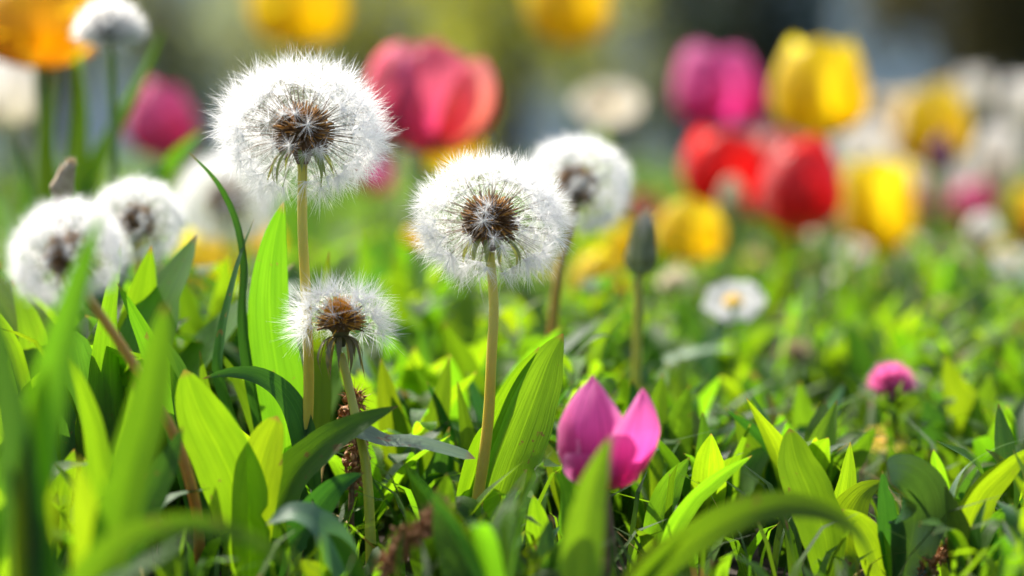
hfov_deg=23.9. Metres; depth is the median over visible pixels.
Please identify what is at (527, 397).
leafy plant
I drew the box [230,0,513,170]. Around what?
shrub
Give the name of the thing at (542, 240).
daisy
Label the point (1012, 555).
leafy plant
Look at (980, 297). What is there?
leafy plant
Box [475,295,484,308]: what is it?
leafy plant
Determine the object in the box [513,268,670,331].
leafy plant
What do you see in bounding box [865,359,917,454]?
clover
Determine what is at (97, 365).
leafy plant
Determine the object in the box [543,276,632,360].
leafy plant
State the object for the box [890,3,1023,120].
shrub
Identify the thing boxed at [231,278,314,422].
leafy plant
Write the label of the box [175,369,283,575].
leafy plant
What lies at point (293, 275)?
leafy plant
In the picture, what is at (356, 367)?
leafy plant
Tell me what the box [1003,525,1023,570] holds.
leafy plant
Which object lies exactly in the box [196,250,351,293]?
leafy plant
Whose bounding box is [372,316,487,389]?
leafy plant
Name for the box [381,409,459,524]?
leafy plant
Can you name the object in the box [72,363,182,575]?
leafy plant
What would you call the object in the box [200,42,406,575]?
dandelion clock
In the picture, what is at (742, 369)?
leafy plant
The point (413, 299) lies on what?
leafy plant
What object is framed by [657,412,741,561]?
leafy plant
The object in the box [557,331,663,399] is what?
leafy plant
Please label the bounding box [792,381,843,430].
leafy plant
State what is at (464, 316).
leafy plant
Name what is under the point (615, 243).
tulip
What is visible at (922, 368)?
leafy plant
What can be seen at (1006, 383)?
leafy plant
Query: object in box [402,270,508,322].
leafy plant
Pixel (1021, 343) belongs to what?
leafy plant
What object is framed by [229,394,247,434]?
leafy plant
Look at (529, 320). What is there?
leafy plant
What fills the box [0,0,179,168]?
shrub
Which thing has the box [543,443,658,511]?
leafy plant
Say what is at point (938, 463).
leafy plant
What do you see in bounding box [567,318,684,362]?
leafy plant
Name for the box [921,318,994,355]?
leafy plant
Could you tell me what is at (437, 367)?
leafy plant
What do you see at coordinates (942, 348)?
leafy plant
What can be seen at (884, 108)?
tulip
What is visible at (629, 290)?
leafy plant
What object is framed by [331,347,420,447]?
leafy plant
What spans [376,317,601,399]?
leafy plant
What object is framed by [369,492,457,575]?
seed stalk
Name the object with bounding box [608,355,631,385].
leafy plant
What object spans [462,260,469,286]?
leafy plant
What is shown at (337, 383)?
leafy plant
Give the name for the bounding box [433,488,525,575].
leafy plant
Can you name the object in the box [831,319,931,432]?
leafy plant
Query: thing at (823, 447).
leafy plant
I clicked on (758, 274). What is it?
leafy plant
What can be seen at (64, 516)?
leafy plant
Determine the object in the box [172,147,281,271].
dandelion clock
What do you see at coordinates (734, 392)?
leafy plant
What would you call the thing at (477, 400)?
leafy plant
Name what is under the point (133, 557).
leafy plant
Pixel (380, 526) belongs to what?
leafy plant
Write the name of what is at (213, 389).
leafy plant
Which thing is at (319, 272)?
leafy plant
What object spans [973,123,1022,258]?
tulip
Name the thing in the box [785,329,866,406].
leafy plant
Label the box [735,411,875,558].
leafy plant
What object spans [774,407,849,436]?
leafy plant
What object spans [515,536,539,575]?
leafy plant
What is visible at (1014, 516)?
leafy plant
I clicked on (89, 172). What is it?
tulip leaf
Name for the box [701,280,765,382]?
daisy
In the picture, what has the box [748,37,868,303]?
tulip
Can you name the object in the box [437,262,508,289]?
leafy plant
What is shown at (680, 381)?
leafy plant
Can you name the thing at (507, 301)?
leafy plant
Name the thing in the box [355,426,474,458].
leafy plant
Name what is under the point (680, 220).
tulip
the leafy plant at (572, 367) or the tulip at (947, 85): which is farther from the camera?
the tulip at (947, 85)
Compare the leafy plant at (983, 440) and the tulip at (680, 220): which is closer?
the leafy plant at (983, 440)
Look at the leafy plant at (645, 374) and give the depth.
0.95 m
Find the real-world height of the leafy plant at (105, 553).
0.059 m
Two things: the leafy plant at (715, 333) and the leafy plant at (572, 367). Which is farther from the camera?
the leafy plant at (715, 333)
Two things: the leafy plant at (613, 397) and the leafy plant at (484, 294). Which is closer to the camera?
the leafy plant at (613, 397)
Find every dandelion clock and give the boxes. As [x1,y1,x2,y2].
[0,189,204,565]
[85,170,192,274]
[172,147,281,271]
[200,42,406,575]
[275,265,409,564]
[403,142,579,506]
[519,127,638,487]
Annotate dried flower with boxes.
[771,334,815,393]
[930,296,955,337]
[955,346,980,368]
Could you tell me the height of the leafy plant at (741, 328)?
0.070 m
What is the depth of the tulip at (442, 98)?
1.11 m
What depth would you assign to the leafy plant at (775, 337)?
1.05 m
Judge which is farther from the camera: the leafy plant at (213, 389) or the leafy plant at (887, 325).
the leafy plant at (887, 325)
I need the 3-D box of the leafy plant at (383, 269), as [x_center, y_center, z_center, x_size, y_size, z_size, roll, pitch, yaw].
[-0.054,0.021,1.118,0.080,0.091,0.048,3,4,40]
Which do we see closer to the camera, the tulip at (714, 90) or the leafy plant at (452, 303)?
the leafy plant at (452, 303)
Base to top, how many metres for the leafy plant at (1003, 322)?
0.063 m
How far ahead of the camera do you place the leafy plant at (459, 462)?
0.77 m
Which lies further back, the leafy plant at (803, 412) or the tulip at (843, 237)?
the tulip at (843, 237)
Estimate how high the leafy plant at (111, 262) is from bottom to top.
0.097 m
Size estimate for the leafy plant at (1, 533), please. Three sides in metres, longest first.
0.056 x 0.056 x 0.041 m
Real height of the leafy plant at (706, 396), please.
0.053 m
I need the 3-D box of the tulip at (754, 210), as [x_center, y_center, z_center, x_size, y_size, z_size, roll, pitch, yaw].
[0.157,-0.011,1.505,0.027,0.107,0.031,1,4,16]
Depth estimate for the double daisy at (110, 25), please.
0.92 m
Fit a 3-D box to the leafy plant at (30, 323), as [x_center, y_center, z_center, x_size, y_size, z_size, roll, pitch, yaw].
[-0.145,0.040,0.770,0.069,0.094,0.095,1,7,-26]
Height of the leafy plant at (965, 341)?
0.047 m
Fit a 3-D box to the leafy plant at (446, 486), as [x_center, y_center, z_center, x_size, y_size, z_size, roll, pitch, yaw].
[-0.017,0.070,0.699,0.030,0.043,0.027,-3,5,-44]
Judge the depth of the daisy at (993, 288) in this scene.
1.30 m
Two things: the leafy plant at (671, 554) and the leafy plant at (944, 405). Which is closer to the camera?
the leafy plant at (671, 554)
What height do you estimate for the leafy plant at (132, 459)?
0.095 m
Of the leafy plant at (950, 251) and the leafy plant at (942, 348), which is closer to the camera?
the leafy plant at (942, 348)
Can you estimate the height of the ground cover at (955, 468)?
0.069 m
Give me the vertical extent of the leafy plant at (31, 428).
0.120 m
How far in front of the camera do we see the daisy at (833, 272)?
1.30 m
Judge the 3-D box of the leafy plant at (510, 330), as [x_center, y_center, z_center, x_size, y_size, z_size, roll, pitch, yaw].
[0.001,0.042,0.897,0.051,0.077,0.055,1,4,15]
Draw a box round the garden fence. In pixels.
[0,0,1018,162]
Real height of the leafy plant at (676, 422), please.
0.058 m
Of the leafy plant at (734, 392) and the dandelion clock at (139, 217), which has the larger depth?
the leafy plant at (734, 392)
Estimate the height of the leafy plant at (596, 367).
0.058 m
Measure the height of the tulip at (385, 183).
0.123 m
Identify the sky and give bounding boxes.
[103,0,997,145]
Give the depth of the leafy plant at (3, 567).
0.63 m
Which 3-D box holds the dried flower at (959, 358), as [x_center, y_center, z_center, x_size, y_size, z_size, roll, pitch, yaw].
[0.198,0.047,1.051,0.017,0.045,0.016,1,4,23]
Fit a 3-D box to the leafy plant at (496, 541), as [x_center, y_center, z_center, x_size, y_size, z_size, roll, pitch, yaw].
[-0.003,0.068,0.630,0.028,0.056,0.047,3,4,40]
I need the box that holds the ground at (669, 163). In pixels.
[0,146,923,179]
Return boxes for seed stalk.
[337,380,374,539]
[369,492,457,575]
[913,535,948,575]
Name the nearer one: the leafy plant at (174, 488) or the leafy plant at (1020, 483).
the leafy plant at (1020, 483)
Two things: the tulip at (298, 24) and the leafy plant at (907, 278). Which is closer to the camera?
the leafy plant at (907, 278)
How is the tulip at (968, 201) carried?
on the ground cover at (395, 199)
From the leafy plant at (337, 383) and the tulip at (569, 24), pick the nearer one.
the leafy plant at (337, 383)
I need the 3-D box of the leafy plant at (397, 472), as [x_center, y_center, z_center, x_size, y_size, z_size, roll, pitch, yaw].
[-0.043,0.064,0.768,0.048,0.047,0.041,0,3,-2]
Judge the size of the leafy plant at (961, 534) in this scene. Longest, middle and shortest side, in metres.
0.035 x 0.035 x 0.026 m
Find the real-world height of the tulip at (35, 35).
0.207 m
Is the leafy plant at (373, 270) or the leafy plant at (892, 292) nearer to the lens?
the leafy plant at (373, 270)
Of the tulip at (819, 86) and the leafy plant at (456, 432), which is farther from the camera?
the tulip at (819, 86)
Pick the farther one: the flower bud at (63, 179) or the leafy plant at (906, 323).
the leafy plant at (906, 323)
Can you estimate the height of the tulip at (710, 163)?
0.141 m
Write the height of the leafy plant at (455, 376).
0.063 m
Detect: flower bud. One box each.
[50,155,78,535]
[624,206,656,393]
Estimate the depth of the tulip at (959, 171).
1.99 m
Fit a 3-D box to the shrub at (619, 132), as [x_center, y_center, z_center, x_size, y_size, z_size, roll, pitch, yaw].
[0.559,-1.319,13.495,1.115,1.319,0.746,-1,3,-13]
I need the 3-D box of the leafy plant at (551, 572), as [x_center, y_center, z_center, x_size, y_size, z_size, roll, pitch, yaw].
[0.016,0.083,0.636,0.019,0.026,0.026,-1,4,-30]
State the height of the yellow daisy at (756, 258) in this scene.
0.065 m
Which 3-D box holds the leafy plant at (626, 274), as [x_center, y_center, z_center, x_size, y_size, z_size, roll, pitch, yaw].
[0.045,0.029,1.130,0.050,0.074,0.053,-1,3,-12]
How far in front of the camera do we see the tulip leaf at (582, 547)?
0.61 m
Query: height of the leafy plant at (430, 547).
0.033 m
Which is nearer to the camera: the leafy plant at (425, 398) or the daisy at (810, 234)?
the leafy plant at (425, 398)
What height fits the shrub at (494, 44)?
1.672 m
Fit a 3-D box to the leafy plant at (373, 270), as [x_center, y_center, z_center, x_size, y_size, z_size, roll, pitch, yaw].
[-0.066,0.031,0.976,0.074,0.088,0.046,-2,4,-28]
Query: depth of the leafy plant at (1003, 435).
0.75 m
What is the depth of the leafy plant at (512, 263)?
1.58 m
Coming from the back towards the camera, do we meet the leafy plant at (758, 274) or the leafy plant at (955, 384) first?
the leafy plant at (758, 274)
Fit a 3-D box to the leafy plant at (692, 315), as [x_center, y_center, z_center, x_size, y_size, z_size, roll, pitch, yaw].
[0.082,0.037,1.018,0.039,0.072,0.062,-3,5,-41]
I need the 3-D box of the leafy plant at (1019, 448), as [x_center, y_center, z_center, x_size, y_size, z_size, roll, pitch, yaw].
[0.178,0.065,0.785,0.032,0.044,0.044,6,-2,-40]
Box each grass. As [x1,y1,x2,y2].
[0,216,1023,575]
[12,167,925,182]
[140,232,1023,575]
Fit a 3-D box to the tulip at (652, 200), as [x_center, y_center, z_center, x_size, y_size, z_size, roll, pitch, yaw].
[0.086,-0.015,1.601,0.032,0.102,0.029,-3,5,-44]
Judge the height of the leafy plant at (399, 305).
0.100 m
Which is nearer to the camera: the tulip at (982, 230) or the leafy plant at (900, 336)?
the leafy plant at (900, 336)
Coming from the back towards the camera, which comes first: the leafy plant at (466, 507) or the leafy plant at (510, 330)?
the leafy plant at (510, 330)
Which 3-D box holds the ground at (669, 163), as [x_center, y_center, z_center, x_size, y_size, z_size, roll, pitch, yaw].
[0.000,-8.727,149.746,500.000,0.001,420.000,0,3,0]
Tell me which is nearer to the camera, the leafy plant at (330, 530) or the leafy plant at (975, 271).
the leafy plant at (330, 530)
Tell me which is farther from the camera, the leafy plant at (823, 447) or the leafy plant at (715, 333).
the leafy plant at (715, 333)
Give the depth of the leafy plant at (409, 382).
0.86 m
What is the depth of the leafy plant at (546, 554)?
0.66 m
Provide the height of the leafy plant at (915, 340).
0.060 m
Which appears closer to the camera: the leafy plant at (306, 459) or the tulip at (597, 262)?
the leafy plant at (306, 459)
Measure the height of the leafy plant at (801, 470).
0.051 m
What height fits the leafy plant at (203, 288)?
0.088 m
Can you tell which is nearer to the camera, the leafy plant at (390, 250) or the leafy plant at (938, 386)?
the leafy plant at (938, 386)
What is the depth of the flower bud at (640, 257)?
0.86 m
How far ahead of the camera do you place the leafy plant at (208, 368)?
0.85 m
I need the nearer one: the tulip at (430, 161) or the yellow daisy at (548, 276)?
the yellow daisy at (548, 276)
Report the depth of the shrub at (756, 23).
11.85 m
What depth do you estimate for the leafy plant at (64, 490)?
0.70 m
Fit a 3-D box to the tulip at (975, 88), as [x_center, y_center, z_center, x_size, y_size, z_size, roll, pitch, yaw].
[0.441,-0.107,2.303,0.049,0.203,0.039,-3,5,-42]
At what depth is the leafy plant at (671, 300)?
1.14 m
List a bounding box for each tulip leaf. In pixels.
[0,22,203,304]
[561,436,610,575]
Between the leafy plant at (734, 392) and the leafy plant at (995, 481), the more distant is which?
the leafy plant at (734, 392)
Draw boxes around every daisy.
[68,0,149,256]
[522,236,549,275]
[537,259,556,287]
[570,81,643,228]
[656,267,694,340]
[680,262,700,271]
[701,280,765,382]
[738,251,764,278]
[752,237,771,265]
[804,229,816,276]
[827,268,839,320]
[835,238,871,291]
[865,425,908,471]
[987,239,1014,278]
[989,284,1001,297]
[990,249,1023,300]
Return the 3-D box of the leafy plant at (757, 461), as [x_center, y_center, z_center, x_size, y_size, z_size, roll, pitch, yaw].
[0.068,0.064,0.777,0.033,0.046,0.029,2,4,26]
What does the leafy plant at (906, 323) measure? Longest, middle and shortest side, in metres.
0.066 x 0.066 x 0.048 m
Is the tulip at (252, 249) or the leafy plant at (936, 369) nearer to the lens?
the leafy plant at (936, 369)
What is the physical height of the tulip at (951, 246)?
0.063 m
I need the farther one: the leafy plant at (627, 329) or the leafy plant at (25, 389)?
the leafy plant at (627, 329)
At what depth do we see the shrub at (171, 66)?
11.92 m
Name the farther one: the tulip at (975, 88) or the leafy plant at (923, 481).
the tulip at (975, 88)
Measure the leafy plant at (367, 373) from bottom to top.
0.077 m
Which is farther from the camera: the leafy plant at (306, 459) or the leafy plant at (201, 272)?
the leafy plant at (201, 272)
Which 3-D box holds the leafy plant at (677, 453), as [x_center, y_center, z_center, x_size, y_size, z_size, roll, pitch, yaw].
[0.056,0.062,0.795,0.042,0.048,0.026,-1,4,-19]
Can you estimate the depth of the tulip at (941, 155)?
1.45 m
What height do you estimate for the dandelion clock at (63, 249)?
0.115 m
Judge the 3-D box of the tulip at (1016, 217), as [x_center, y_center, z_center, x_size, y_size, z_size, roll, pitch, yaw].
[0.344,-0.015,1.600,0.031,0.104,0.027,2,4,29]
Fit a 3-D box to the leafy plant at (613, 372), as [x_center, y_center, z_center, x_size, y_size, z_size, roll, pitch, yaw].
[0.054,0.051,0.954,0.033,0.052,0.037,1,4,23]
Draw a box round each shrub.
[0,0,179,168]
[56,0,314,171]
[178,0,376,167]
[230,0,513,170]
[377,0,640,172]
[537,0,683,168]
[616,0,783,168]
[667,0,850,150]
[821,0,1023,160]
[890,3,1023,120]
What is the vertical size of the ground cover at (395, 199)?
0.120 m
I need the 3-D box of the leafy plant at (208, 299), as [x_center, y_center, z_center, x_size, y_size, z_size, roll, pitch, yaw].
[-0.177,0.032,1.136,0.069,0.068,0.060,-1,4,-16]
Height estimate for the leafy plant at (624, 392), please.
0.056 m
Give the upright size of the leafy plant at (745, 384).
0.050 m
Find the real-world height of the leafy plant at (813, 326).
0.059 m
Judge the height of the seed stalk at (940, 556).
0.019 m
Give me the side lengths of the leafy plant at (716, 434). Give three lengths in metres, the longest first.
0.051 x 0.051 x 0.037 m
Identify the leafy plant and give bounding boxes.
[0,203,104,575]
[0,235,196,461]
[0,254,131,316]
[0,496,66,565]
[0,534,5,575]
[1,280,141,508]
[7,465,298,575]
[22,381,30,400]
[23,280,238,350]
[34,269,56,301]
[55,449,75,559]
[55,461,86,478]
[57,457,97,533]
[57,527,144,567]
[58,465,209,508]
[70,303,171,575]
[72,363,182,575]
[84,246,293,376]
[90,245,148,286]
[94,255,132,291]
[117,283,222,575]
[127,254,217,332]
[137,535,233,575]
[150,232,237,290]
[156,392,215,513]
[170,251,247,411]
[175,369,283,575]
[179,283,438,382]
[182,335,232,509]
[188,252,339,300]
[191,154,331,453]
[193,292,211,309]
[194,258,326,295]
[194,288,210,304]
[195,263,296,335]
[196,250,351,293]
[203,355,320,560]
[205,326,301,431]
[207,262,312,327]
[207,332,323,480]
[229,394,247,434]
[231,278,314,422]
[245,316,438,430]
[247,259,376,347]
[266,406,397,575]
[267,501,364,575]
[295,290,425,345]
[319,226,383,272]
[321,349,440,517]
[328,420,449,566]
[331,321,373,415]
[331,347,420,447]
[335,221,455,361]
[336,464,393,530]
[341,349,476,520]
[345,233,398,265]
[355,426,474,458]
[357,284,527,376]
[358,237,483,298]
[367,258,487,356]
[370,358,446,390]
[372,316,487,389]
[373,359,383,374]
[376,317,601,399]
[376,347,427,403]
[377,358,454,525]
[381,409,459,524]
[382,280,431,320]
[389,236,480,287]
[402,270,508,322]
[403,460,521,529]
[404,447,549,575]
[405,333,563,531]
[405,504,486,575]
[407,284,598,358]
[409,354,476,474]
[426,405,556,447]
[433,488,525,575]
[434,371,572,430]
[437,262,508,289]
[439,320,487,340]
[444,260,511,317]
[445,286,487,313]
[451,456,545,532]
[453,270,527,331]
[455,469,541,543]
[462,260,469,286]
[467,298,564,451]
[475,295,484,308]
[476,297,512,340]
[478,317,482,331]
[481,251,522,294]
[485,276,573,303]
[507,275,612,356]
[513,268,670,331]
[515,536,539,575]
[516,518,562,575]
[520,277,648,389]
[522,356,620,449]
[525,471,575,559]
[536,569,560,575]
[539,360,619,487]
[540,334,625,466]
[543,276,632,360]
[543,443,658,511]
[549,412,678,549]
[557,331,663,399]
[561,275,630,395]
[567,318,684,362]
[568,270,629,316]
[595,357,691,390]
[608,292,676,349]
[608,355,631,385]
[611,279,661,324]
[611,356,737,409]
[615,362,708,505]
[624,491,877,575]
[627,373,691,505]
[628,300,738,395]
[629,441,691,534]
[640,383,734,466]
[641,347,733,386]
[643,456,750,542]
[644,384,781,457]
[650,288,757,373]
[651,370,775,423]
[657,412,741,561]
[662,413,746,502]
[663,260,893,348]
[667,293,729,340]
[667,358,756,438]
[670,349,783,458]
[673,310,726,342]
[674,294,789,360]
[692,411,786,560]
[701,357,747,392]
[724,312,799,341]
[724,400,884,490]
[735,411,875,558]
[746,392,847,565]
[748,389,808,426]
[754,312,845,377]
[757,320,862,354]
[769,292,898,429]
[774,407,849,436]
[778,428,879,575]
[783,304,829,335]
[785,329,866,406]
[789,403,851,432]
[789,421,858,428]
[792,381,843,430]
[797,303,921,373]
[816,284,908,336]
[828,280,901,309]
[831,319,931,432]
[842,454,949,575]
[856,350,971,474]
[861,306,952,340]
[871,315,972,352]
[882,321,987,451]
[884,253,1017,330]
[901,252,964,275]
[901,319,989,434]
[909,444,994,546]
[910,371,1023,422]
[910,397,980,469]
[916,365,994,456]
[918,355,995,462]
[919,336,992,387]
[919,486,999,575]
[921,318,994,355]
[923,335,982,370]
[926,268,1023,332]
[934,304,1023,401]
[937,404,1023,512]
[942,440,1023,575]
[948,240,996,276]
[948,300,1015,356]
[951,520,1023,575]
[959,398,1023,471]
[964,259,1023,324]
[968,330,1023,389]
[970,496,1023,543]
[972,354,1023,371]
[988,445,1023,454]
[989,335,1023,405]
[990,330,1023,350]
[996,374,1023,411]
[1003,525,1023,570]
[1011,450,1023,497]
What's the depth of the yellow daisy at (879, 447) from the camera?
0.86 m
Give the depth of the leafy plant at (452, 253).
1.42 m
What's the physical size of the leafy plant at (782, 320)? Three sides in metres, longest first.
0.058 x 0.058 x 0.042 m
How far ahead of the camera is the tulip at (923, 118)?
1.63 m
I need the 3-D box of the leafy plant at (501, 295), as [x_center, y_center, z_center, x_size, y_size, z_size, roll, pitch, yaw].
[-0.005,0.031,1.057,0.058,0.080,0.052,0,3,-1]
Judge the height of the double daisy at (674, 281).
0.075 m
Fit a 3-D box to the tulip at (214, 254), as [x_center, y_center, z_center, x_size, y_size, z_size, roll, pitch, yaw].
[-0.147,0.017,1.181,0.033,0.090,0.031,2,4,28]
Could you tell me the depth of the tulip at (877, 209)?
1.43 m
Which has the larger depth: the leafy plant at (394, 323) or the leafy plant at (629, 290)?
the leafy plant at (629, 290)
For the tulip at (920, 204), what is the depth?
1.79 m
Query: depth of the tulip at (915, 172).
1.89 m
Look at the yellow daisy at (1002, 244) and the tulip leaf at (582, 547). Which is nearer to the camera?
the tulip leaf at (582, 547)
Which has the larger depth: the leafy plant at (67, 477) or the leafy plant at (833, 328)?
the leafy plant at (833, 328)
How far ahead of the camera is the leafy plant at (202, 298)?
1.10 m
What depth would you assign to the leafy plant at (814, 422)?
0.78 m
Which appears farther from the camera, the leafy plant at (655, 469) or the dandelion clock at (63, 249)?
the leafy plant at (655, 469)
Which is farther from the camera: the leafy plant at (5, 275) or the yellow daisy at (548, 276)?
the yellow daisy at (548, 276)
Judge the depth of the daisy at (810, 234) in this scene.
1.50 m
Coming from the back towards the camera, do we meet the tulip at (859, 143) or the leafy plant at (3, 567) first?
the tulip at (859, 143)
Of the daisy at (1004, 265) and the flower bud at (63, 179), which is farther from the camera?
the daisy at (1004, 265)
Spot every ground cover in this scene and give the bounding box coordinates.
[0,157,1023,320]
[63,276,1023,575]
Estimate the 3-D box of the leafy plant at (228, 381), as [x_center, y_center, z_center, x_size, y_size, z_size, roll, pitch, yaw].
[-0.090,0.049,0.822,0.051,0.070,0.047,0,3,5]
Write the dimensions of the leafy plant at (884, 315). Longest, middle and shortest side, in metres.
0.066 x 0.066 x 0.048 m
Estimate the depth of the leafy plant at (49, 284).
1.04 m
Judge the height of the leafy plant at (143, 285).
0.101 m
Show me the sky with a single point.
(179, 0)
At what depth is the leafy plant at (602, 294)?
1.01 m
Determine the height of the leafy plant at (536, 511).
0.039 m
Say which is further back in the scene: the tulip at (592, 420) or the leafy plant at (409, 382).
the leafy plant at (409, 382)
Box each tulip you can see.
[0,0,98,264]
[0,62,43,276]
[125,78,197,257]
[175,230,239,308]
[245,222,266,255]
[247,0,348,271]
[358,159,391,259]
[364,38,497,289]
[402,225,425,301]
[424,139,482,256]
[525,0,616,256]
[557,376,659,575]
[571,247,627,301]
[604,223,632,283]
[622,190,663,276]
[655,197,724,295]
[671,42,765,274]
[681,128,767,284]
[718,176,743,274]
[742,200,768,269]
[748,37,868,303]
[755,127,800,161]
[760,133,841,303]
[828,213,838,226]
[836,120,894,263]
[838,169,851,283]
[840,156,913,290]
[872,92,904,134]
[892,85,970,267]
[892,153,920,180]
[912,178,937,232]
[920,81,968,241]
[929,130,954,276]
[933,158,977,237]
[948,244,970,261]
[951,179,994,252]
[956,69,994,196]
[965,211,1007,315]
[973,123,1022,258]
[993,74,1023,234]
[1009,186,1023,238]
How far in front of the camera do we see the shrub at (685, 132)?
13.91 m
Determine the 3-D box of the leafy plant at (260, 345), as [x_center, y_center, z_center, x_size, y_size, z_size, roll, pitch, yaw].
[-0.073,0.023,0.760,0.049,0.131,0.026,-2,4,-36]
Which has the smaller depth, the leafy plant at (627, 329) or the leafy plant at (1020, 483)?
the leafy plant at (1020, 483)
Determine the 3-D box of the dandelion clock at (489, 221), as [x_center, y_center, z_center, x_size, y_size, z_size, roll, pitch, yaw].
[-0.006,0.022,0.732,0.056,0.134,0.055,0,3,0]
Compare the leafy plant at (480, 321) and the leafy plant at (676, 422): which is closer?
the leafy plant at (676, 422)
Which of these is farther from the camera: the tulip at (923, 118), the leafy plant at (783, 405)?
the tulip at (923, 118)
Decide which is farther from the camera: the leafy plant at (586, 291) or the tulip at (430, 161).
the tulip at (430, 161)
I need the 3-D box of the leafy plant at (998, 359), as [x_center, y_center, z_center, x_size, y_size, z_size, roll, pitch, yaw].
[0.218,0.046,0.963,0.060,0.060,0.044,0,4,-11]
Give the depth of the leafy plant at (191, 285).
1.17 m
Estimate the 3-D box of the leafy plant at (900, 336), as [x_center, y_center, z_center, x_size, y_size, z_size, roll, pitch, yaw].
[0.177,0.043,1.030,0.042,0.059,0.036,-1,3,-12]
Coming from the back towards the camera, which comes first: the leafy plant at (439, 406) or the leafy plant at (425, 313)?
the leafy plant at (425, 313)
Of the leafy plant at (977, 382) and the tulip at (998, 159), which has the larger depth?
the tulip at (998, 159)
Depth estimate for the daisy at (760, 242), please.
1.40 m
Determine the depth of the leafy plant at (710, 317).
1.09 m
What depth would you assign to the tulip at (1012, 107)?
1.84 m
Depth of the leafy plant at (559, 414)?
0.91 m
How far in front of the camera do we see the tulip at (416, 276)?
1.05 m
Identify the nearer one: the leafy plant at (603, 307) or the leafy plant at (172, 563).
the leafy plant at (172, 563)
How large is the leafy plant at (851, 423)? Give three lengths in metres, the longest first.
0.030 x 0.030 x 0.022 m
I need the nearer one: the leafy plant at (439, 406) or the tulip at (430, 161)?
the leafy plant at (439, 406)
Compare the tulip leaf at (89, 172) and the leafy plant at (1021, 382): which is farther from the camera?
the tulip leaf at (89, 172)

